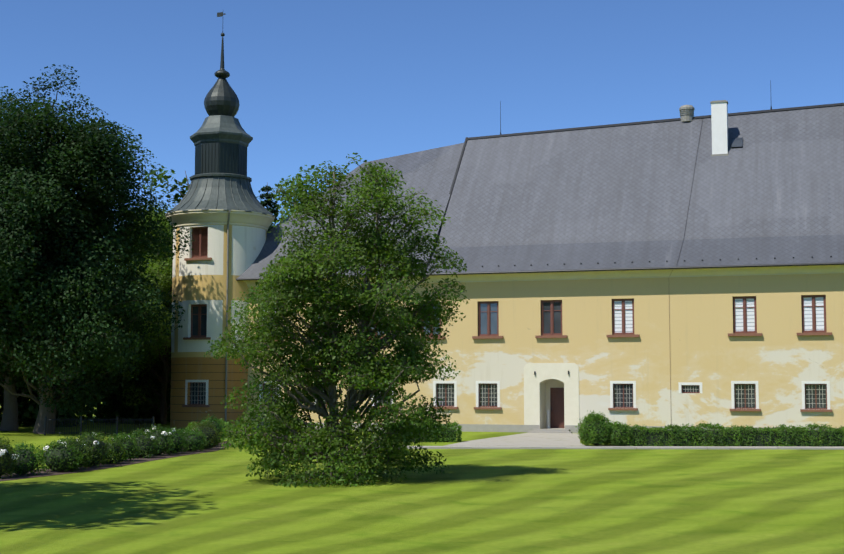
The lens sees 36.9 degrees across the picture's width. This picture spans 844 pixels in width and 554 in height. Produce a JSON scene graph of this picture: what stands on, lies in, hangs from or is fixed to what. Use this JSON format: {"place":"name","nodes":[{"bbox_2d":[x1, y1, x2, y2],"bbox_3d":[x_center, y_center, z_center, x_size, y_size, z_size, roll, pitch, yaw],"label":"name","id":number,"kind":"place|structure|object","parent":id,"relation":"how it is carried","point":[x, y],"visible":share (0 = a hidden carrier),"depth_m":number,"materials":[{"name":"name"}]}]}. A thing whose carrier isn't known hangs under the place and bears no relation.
{"place":"outdoors","nodes":[
{"label":"outdoors","id":0,"kind":"place"},
{"bbox_2d":[170,225,266,428],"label":"tower","id":1,"kind":"structure","parent":0,"point":[198,281],"depth_m":76.52,"materials":[{"name":"yellow paint"}]},
{"bbox_2d":[182,257,211,406],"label":"window sills","id":2,"kind":"structure","parent":1,"relation":"attached to","point":[196,338],"depth_m":76.11,"materials":[{"name":"brown stone"}]},
{"bbox_2d":[190,227,207,404],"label":"tower frames","id":3,"kind":"structure","parent":1,"relation":"attached to","point":[200,242],"depth_m":76.88,"materials":[{"name":"brown wood"}]},
{"bbox_2d":[165,173,274,219],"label":"tower roof","id":4,"kind":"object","parent":1,"relation":"on","point":[221,191],"visible":0.71,"depth_m":77.81,"materials":[{"name":"grey metal"}]},
{"bbox_2d":[168,176,271,213],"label":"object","id":5,"kind":"object","parent":4,"relation":"attached to","point":[217,194],"visible":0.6,"depth_m":78.01,"materials":[{"name":"grey metal"}]},
{"bbox_2d":[165,209,274,230],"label":"tower cornice","id":6,"kind":"structure","parent":1,"relation":"attached to","point":[220,217],"depth_m":76.84,"materials":[{"name":"beige paint"}]},
{"bbox_2d":[195,142,246,175],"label":"tower lantern","id":7,"kind":"object","parent":1,"relation":"on","point":[217,157],"visible":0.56,"depth_m":78.58,"materials":[{"name":"grey metal"}]},
{"bbox_2d":[190,115,252,146],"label":"lantern roof","id":8,"kind":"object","parent":7,"relation":"on","point":[221,128],"visible":0.79,"depth_m":78.79,"materials":[{"name":"grey metal"}]},
{"bbox_2d":[204,12,239,116],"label":"spire finial","id":9,"kind":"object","parent":8,"relation":"on","point":[221,97],"visible":1,"depth_m":79.54,"materials":[{"name":"grey metal"}]},
{"bbox_2d":[225,211,230,425],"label":"downspout","id":10,"kind":"object","parent":1,"relation":"attached to","point":[227,262],"visible":0.85,"depth_m":76.28,"materials":[{"name":"brown metal"}]},
{"bbox_2d":[0,402,843,553],"bbox_3d":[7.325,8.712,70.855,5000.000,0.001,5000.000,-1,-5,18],"label":"lawn","id":11,"kind":"structure","parent":0,"point":[630,501],"depth_m":29.89,"materials":[{"name":"green plant"}]},
{"bbox_2d":[0,88,100,430],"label":"tree","id":12,"kind":"object","parent":11,"relation":"on","point":[9,421],"depth_m":72.65,"materials":[{"name":"green plant"}]},
{"bbox_2d":[0,324,133,426],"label":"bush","id":13,"kind":"object","parent":11,"relation":"on","point":[27,417],"depth_m":80.53,"materials":[{"name":"green plant"}]},
{"bbox_2d":[0,64,194,433],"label":"tree","id":14,"kind":"object","parent":11,"relation":"on","point":[92,308],"depth_m":67.38,"materials":[{"name":"green plant"}]},
{"bbox_2d":[44,416,153,434],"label":"iron fence","id":15,"kind":"object","parent":11,"relation":"on","point":[93,419],"visible":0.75,"depth_m":67.64,"materials":[{"name":"grey metal"}]},
{"bbox_2d":[0,441,230,480],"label":"flower bed soil","id":16,"kind":"structure","parent":11,"relation":"on","point":[52,472],"depth_m":43.61,"materials":[{"name":"brown soil"}]},
{"bbox_2d":[0,436,19,478],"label":"shrub","id":17,"kind":"object","parent":16,"relation":"on","point":[11,452],"depth_m":37.94,"materials":[{"name":"green plant"}]},
{"bbox_2d":[6,440,45,475],"bbox_3d":[-12.416,5.625,39.257,1.513,1.126,1.657,-1,-5,18],"label":"shrub","id":18,"kind":"object","parent":16,"relation":"on","point":[31,449],"depth_m":38.98,"materials":[{"name":"green plant"}]},
{"bbox_2d":[38,438,83,472],"bbox_3d":[-11.662,5.768,40.721,1.664,1.140,1.446,-1,-5,18],"label":"shrub","id":19,"kind":"object","parent":16,"relation":"on","point":[58,445],"depth_m":40.42,"materials":[{"name":"green plant"}]},
{"bbox_2d":[50,435,93,468],"bbox_3d":[-11.575,5.779,41.776,1.579,1.220,1.557,-1,-5,18],"label":"shrub","id":20,"kind":"object","parent":16,"relation":"on","point":[80,442],"depth_m":41.62,"materials":[{"name":"green plant"}]},
{"bbox_2d":[77,430,112,467],"bbox_3d":[-11.234,5.810,42.953,1.397,1.293,1.535,-1,-5,18],"label":"shrub","id":21,"kind":"object","parent":16,"relation":"on","point":[90,435],"depth_m":42.74,"materials":[{"name":"green plant"}]},
{"bbox_2d":[101,433,127,463],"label":"shrub","id":22,"kind":"object","parent":16,"relation":"on","point":[111,441],"depth_m":44.26,"materials":[{"name":"green plant"}]},
{"bbox_2d":[109,430,139,461],"bbox_3d":[-10.988,6.134,45.975,1.656,1.163,1.236,-1,-5,18],"label":"shrub","id":23,"kind":"object","parent":16,"relation":"on","point":[135,443],"depth_m":45.73,"materials":[{"name":"green plant"}]},
{"bbox_2d":[126,428,160,457],"bbox_3d":[-10.674,6.282,47.957,1.673,1.202,1.332,-1,-5,18],"label":"shrub","id":24,"kind":"object","parent":16,"relation":"on","point":[140,433],"depth_m":47.69,"materials":[{"name":"green plant"}]},
{"bbox_2d":[144,424,174,455],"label":"shrub","id":25,"kind":"object","parent":16,"relation":"on","point":[161,430],"depth_m":49.08,"materials":[{"name":"green plant"}]},
{"bbox_2d":[166,425,189,453],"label":"shrub","id":26,"kind":"object","parent":16,"relation":"on","point":[184,439],"depth_m":50.39,"materials":[{"name":"green plant"}]},
{"bbox_2d":[180,427,212,451],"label":"shrub","id":27,"kind":"object","parent":16,"relation":"on","point":[202,445],"depth_m":51.86,"materials":[{"name":"green plant"}]},
{"bbox_2d":[192,420,220,448],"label":"shrub","id":28,"kind":"object","parent":16,"relation":"on","point":[209,424],"depth_m":53.46,"materials":[{"name":"green plant"}]},
{"bbox_2d":[197,414,224,444],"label":"shrub","id":29,"kind":"object","parent":16,"relation":"on","point":[210,419],"depth_m":57.15,"materials":[{"name":"green plant"}]},
{"bbox_2d":[80,245,171,423],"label":"tree","id":30,"kind":"object","parent":11,"relation":"on","point":[136,412],"depth_m":85.49,"materials":[{"name":"green plant"}]},
{"bbox_2d":[105,200,172,423],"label":"tree","id":31,"kind":"object","parent":11,"relation":"on","point":[165,271],"depth_m":83.30,"materials":[{"name":"green plant"}]},
{"bbox_2d":[117,165,189,278],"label":"tree","id":32,"kind":"object","parent":11,"relation":"on","point":[176,196],"depth_m":106.05,"materials":[{"name":"green plant"}]},
{"bbox_2d":[188,418,234,437],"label":"hedge","id":33,"kind":"object","parent":11,"relation":"on","point":[226,423],"depth_m":64.25,"materials":[{"name":"green plant"}]},
{"bbox_2d":[256,182,282,230],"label":"spruce","id":34,"kind":"object","parent":11,"relation":"on","point":[272,205],"depth_m":100.44,"materials":[{"name":"green plant"}]},
{"bbox_2d":[272,165,321,220],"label":"tree","id":35,"kind":"object","parent":11,"relation":"on","point":[296,176],"depth_m":117.54,"materials":[{"name":"green plant"}]},
{"bbox_2d":[204,152,469,487],"bbox_3d":[-2.591,1.203,38.249,7.816,9.790,7.316,-1,-5,18],"label":"lawn tree","id":36,"kind":"object","parent":11,"relation":"on","point":[396,446],"depth_m":36.88,"materials":[{"name":"green plant"}]},
{"bbox_2d":[392,420,461,441],"bbox_3d":[0.121,7.399,60.525,3.642,1.105,1.266,0,-5,1],"label":"hedge","id":37,"kind":"object","parent":11,"relation":"on","point":[458,433],"depth_m":60.15,"materials":[{"name":"green plant"}]},
{"bbox_2d":[575,411,614,445],"bbox_3d":[7.782,6.779,56.923,1.847,1.665,1.730,-1,-5,18],"label":"round bush","id":38,"kind":"object","parent":11,"relation":"on","point":[591,416],"depth_m":56.47,"materials":[{"name":"green plant"}]},
{"bbox_2d":[604,421,632,445],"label":"bush","id":39,"kind":"object","parent":11,"relation":"on","point":[620,425],"depth_m":56.43,"materials":[{"name":"green plant"}]},
{"bbox_2d":[407,447,843,449],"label":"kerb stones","id":40,"kind":"object","parent":11,"relation":"on","point":[818,448],"visible":0.94,"depth_m":54.08,"materials":[{"name":"grey stone"}]},
{"bbox_2d":[620,423,843,446],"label":"hedge","id":41,"kind":"object","parent":11,"relation":"on","point":[733,428],"depth_m":56.38,"materials":[{"name":"green plant"}]},
{"bbox_2d":[0,0,843,225],"label":"sky","id":42,"kind":"structure","parent":0,"point":[314,82],"materials":[{"name":"blue"}]},
{"bbox_2d":[248,302,836,432],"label":"window surround","id":43,"kind":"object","parent":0,"point":[810,397],"depth_m":71.47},
{"bbox_2d":[263,297,823,332],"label":"window blinds","id":44,"kind":"object","parent":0,"point":[819,301],"depth_m":68.35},
{"bbox_2d":[263,295,826,408],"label":"chateau frames","id":45,"kind":"structure","parent":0,"point":[623,309],"depth_m":70.13,"materials":[{"name":"wood"}]},
{"bbox_2d":[264,384,825,407],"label":"window grilles","id":46,"kind":"object","parent":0,"point":[629,393],"visible":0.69,"depth_m":69.80,"materials":[{"name":"metal"}]},
{"bbox_2d":[247,273,843,427],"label":"building wall","id":47,"kind":"structure","parent":0,"point":[779,360],"depth_m":69.44,"materials":[{"name":"yellow paint"}]},
{"bbox_2d":[238,105,843,277],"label":"roof","id":48,"kind":"structure","parent":47,"relation":"on","point":[621,197],"depth_m":74.46,"materials":[{"name":"grey tile"}]},
{"bbox_2d":[236,81,843,280],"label":"roof trim","id":49,"kind":"structure","parent":48,"relation":"attached to","point":[644,268],"depth_m":72.96,"materials":[{"name":"grey metal"}]},
{"bbox_2d":[679,100,728,155],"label":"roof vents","id":50,"kind":"object","parent":48,"relation":"on","point":[686,112],"visible":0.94,"depth_m":78.04,"materials":[{"name":"white plaster"},{"name":"metal"}]},
{"bbox_2d":[711,102,727,153],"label":"chimney shaft","id":51,"kind":"object","parent":48,"relation":"on","point":[719,115],"visible":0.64,"depth_m":75.33,"materials":[{"name":"white paint"}]},
{"bbox_2d":[244,265,843,286],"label":"eaves cornice","id":52,"kind":"structure","parent":47,"relation":"attached to","point":[785,270],"depth_m":69.97,"materials":[{"name":"yellow paint"}]},
{"bbox_2d":[267,270,831,411],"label":"window sills","id":53,"kind":"structure","parent":47,"relation":"attached to","point":[637,335],"depth_m":69.58,"materials":[{"name":"brown stone"}]},
{"bbox_2d":[524,363,578,428],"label":"door surround","id":54,"kind":"object","parent":47,"relation":"attached to","point":[542,381],"visible":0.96,"depth_m":71.25,"materials":[{"name":"white paint"}]},
{"bbox_2d":[550,388,563,427],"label":"door","id":55,"kind":"structure","parent":54,"relation":"in","point":[557,405],"depth_m":72.34,"materials":[{"name":"brown wood"}]},
{"bbox_2d":[408,433,843,448],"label":"gravel paths","id":56,"kind":"structure","parent":0,"point":[542,440],"depth_m":59.58,"materials":[{"name":"beige gravel"}]},
{"bbox_2d":[731,138,742,146],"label":"skylight glass","id":57,"kind":"object","parent":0,"point":[736,142],"visible":1,"depth_m":75.43,"materials":[{"name":"grey glass"}]}
]}

